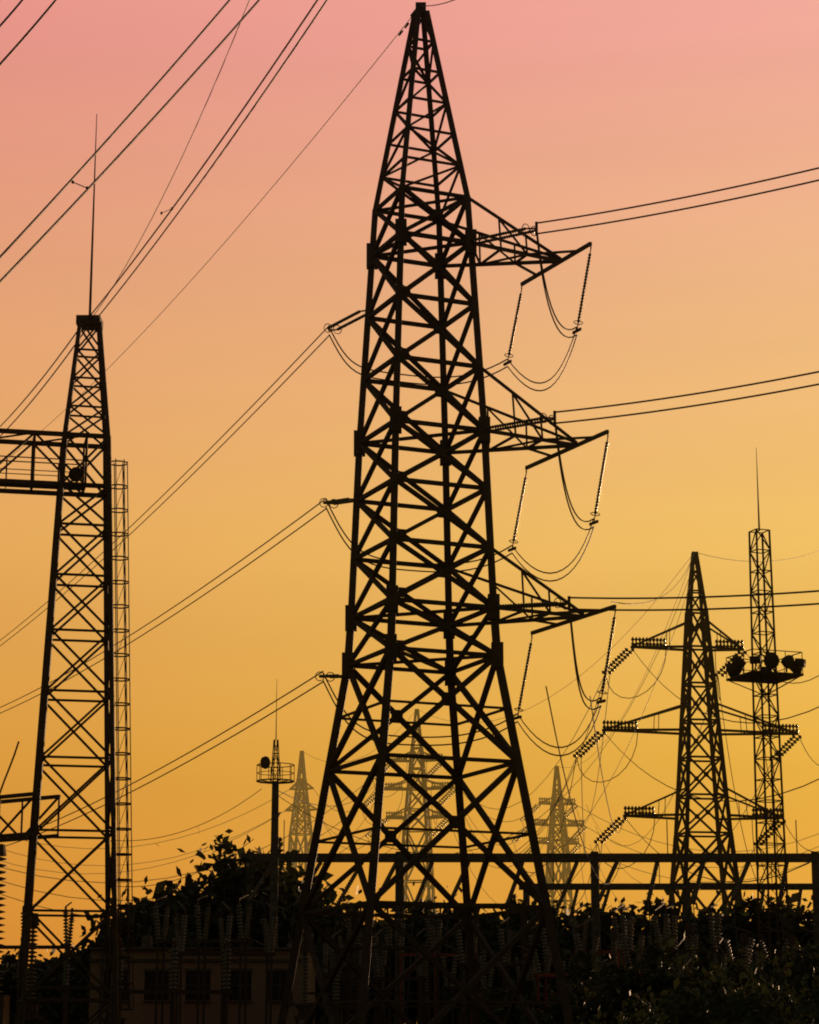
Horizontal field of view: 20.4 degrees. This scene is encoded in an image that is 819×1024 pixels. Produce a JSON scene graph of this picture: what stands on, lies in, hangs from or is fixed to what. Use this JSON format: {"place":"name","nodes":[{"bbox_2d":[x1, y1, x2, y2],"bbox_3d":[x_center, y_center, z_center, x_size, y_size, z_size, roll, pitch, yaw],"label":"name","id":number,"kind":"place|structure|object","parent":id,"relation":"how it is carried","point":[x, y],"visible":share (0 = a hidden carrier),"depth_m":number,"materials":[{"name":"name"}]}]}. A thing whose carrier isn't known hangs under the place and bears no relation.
{"place":"outdoors","nodes":[
{"label":"outdoors","id":0,"kind":"place"},
{"bbox_2d":[364,753,454,836],"bbox_3d":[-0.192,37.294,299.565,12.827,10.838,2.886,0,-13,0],"label":"tower insulators","id":1,"kind":"object","parent":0,"point":[432,783],"visible":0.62,"depth_m":299.17,"materials":[{"name":"ceramic"}]},
{"bbox_2d":[0,0,818,967],"label":"sky","id":2,"kind":"structure","parent":0,"point":[560,109],"materials":[{"name":"orange"}]},
{"bbox_2d":[1,551,818,918],"bbox_3d":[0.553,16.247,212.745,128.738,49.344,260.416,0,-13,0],"label":"background spans","id":3,"kind":"object","parent":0,"point":[531,793],"visible":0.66,"depth_m":200.95,"materials":[{"name":"black metal"}]},
{"bbox_2d":[241,851,818,1023],"bbox_3d":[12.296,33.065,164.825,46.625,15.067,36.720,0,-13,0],"label":"concrete gantry","id":4,"kind":"object","parent":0,"point":[594,886],"visible":0.56,"depth_m":148.54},
{"bbox_2d":[247,862,802,924],"bbox_3d":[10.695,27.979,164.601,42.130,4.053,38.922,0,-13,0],"label":"insulators","id":5,"kind":"object","parent":4,"relation":"hanging from","point":[693,899],"visible":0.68,"depth_m":147.13,"materials":[{"name":"black ceramic"}]},
{"bbox_2d":[465,912,818,1023],"bbox_3d":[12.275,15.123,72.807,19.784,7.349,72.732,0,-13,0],"label":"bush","id":6,"kind":"object","parent":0,"point":[705,995],"depth_m":88.53,"materials":[{"name":"green plant"}]},
{"bbox_2d":[727,653,805,676],"bbox_3d":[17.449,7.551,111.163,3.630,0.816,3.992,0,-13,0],"label":"floodlight mast lamps","id":7,"kind":"object","parent":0,"point":[771,660],"visible":0.91,"depth_m":110.02,"materials":[{"name":"black metal"}]},
{"label":"ground","id":8,"kind":"structure","parent":0,"visible":0},
{"bbox_2d":[0,114,133,1023],"bbox_3d":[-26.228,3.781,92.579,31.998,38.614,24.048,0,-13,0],"label":"portal tower","id":9,"kind":"structure","parent":8,"relation":"on","point":[113,953],"depth_m":87.03,"materials":[{"name":"metal"}]},
{"bbox_2d":[0,0,327,436],"bbox_3d":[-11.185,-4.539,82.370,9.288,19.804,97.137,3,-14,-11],"label":"overhead conductors","id":10,"kind":"object","parent":9,"relation":"attached to","point":[71,180],"visible":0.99,"depth_m":54.78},
{"bbox_2d":[89,950,314,1023],"bbox_3d":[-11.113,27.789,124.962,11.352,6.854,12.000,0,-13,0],"label":"building","id":11,"kind":"structure","parent":8,"relation":"on","point":[142,1012],"depth_m":119.41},
{"bbox_2d":[87,947,301,949],"bbox_3d":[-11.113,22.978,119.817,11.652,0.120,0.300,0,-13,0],"label":"roof edge","id":12,"kind":"object","parent":11,"relation":"attached to","point":[193,948],"visible":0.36,"depth_m":119.68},
{"bbox_2d":[103,971,291,999],"bbox_3d":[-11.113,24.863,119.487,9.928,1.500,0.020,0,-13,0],"label":"windows","id":13,"kind":"structure","parent":11,"relation":"in","point":[191,978],"depth_m":119.50,"materials":[{"name":"black glass"}]},
{"bbox_2d":[88,925,307,1023],"bbox_3d":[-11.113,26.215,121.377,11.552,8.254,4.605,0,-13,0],"label":"building trim","id":14,"kind":"structure","parent":11,"relation":"attached to","point":[147,940],"depth_m":119.66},
{"bbox_2d":[256,688,294,946],"bbox_3d":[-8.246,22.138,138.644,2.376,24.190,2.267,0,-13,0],"label":"light pole","id":15,"kind":"object","parent":8,"relation":"on","point":[265,762],"visible":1,"depth_m":139.24,"materials":[{"name":"metal"}]},
{"bbox_2d":[285,751,316,883],"bbox_3d":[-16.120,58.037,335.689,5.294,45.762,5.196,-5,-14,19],"label":"tower","id":16,"kind":"structure","parent":8,"relation":"on","point":[299,785],"depth_m":338.73,"materials":[{"name":"metal"}]},
{"bbox_2d":[0,812,813,1023],"bbox_3d":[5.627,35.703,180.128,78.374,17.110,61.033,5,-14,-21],"label":"tree line","id":17,"kind":"object","parent":8,"relation":"on","point":[227,870],"depth_m":166.74,"materials":[{"name":"black plant"}]},
{"bbox_2d":[363,709,453,919],"bbox_3d":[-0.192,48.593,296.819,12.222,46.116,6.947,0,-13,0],"label":"tower","id":18,"kind":"structure","parent":8,"relation":"on","point":[409,789],"depth_m":298.86,"materials":[{"name":"metal"}]},
{"bbox_2d":[0,741,818,1023],"bbox_3d":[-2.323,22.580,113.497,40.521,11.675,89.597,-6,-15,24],"label":"substation equipment","id":19,"kind":"object","parent":8,"relation":"on","point":[423,1016],"visible":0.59,"depth_m":114.67,"materials":[{"name":"black metal"}]},
{"bbox_2d":[0,857,7,992],"bbox_3d":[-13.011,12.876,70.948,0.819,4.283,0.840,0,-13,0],"label":"insulator","id":20,"kind":"object","parent":19,"relation":"on","point":[2,885],"visible":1,"depth_m":71.01,"materials":[{"name":"black ceramic"}]},
{"bbox_2d":[16,904,802,1012],"bbox_3d":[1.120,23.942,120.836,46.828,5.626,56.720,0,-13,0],"label":"insulators","id":21,"kind":"object","parent":19,"relation":"on","point":[380,963],"visible":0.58,"depth_m":114.63,"materials":[{"name":"brown ceramic"}]},
{"bbox_2d":[278,2,573,1023],"bbox_3d":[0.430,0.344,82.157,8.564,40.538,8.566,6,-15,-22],"label":"tower","id":22,"kind":"structure","parent":8,"relation":"on","point":[394,650],"depth_m":81.49,"materials":[{"name":"metal"}]},
{"bbox_2d":[315,23,615,719],"bbox_3d":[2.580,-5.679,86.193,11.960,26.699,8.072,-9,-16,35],"label":"tower arms","id":23,"kind":"object","parent":22,"relation":"attached to","point":[553,259],"visible":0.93,"depth_m":84.79},
{"bbox_2d":[0,0,818,846],"bbox_3d":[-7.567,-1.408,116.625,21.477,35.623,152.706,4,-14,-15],"label":"tower conductors","id":24,"kind":"object","parent":23,"relation":"attached to","point":[510,546],"visible":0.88,"depth_m":83.32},
{"bbox_2d":[319,8,615,709],"bbox_3d":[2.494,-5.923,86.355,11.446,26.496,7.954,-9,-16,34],"label":"tower insulators","id":25,"kind":"object","parent":23,"relation":"hanging from","point":[505,606],"visible":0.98,"depth_m":83.01,"materials":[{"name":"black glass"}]},
{"bbox_2d":[243,820,797,1023],"bbox_3d":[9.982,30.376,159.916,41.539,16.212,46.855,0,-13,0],"label":"gantry droppers","id":26,"kind":"object","parent":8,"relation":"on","point":[507,919],"visible":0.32,"depth_m":143.99,"materials":[{"name":"black metal"}]},
{"bbox_2d":[514,766,584,924],"bbox_3d":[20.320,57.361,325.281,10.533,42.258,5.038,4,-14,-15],"label":"tower","id":27,"kind":"structure","parent":8,"relation":"on","point":[563,840],"depth_m":327.84,"materials":[{"name":"metal"}]},
{"bbox_2d":[512,797,586,852],"bbox_3d":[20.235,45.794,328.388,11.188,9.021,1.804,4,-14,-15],"label":"tower insulators","id":28,"kind":"object","parent":27,"relation":"attached to","point":[537,820],"visible":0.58,"depth_m":328.41,"materials":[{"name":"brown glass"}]},
{"bbox_2d":[576,551,798,919],"bbox_3d":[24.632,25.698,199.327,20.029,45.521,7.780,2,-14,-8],"label":"tower","id":29,"kind":"structure","parent":8,"relation":"on","point":[711,703],"depth_m":200.62,"materials":[{"name":"metal"}]},
{"bbox_2d":[573,637,801,845],"bbox_3d":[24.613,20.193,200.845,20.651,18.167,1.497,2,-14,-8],"label":"tower insulators","id":30,"kind":"object","parent":29,"relation":"attached to","point":[727,641],"visible":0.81,"depth_m":200.10,"materials":[{"name":"black ceramic"}]},
{"bbox_2d":[726,449,805,973],"bbox_3d":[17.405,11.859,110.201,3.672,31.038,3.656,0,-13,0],"label":"floodlight tower","id":31,"kind":"structure","parent":8,"relation":"on","point":[760,676],"depth_m":110.27,"materials":[{"name":"black metal"}]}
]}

